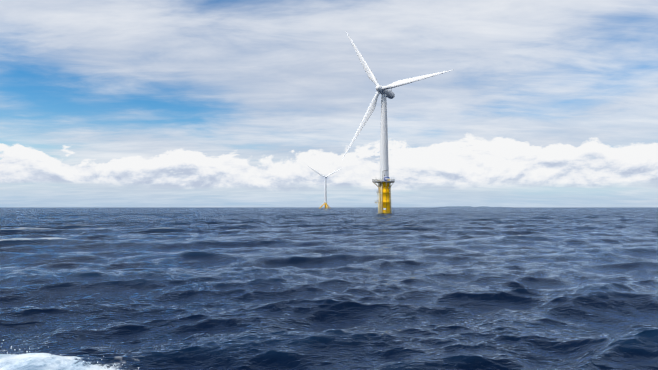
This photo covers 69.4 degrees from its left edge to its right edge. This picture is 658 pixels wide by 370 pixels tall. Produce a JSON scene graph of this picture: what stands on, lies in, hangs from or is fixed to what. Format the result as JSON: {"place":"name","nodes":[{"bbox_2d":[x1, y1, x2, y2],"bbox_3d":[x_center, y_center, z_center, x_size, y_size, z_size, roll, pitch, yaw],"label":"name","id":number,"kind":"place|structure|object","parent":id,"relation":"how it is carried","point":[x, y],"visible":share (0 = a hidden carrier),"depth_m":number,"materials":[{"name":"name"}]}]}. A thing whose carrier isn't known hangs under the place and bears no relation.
{"place":"outdoors","nodes":[
{"label":"outdoors","id":0,"kind":"place"},
{"bbox_2d":[0,207,657,369],"bbox_3d":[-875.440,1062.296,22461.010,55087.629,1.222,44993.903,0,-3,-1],"label":"sea","id":1,"kind":"structure","parent":0,"point":[353,288],"depth_m":17.72,"materials":[{"name":"liquid"}]},
{"bbox_2d":[308,166,343,207],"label":"wind turbine","id":2,"kind":"object","parent":1,"relation":"in","point":[325,195],"depth_m":1346.58,"materials":[{"name":"white paint"}]},
{"bbox_2d":[341,32,454,212],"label":"wind turbine","id":3,"kind":"object","parent":1,"relation":"in","point":[384,182],"visible":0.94,"depth_m":245.94,"materials":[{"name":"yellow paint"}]},
{"bbox_2d":[0,0,657,206],"label":"sky","id":4,"kind":"structure","parent":0,"point":[104,103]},
{"bbox_2d":[446,206,487,206],"bbox_3d":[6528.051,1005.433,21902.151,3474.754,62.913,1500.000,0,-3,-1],"label":"island terrain","id":5,"kind":"structure","parent":0,"point":[463,206],"depth_m":21396.28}
]}

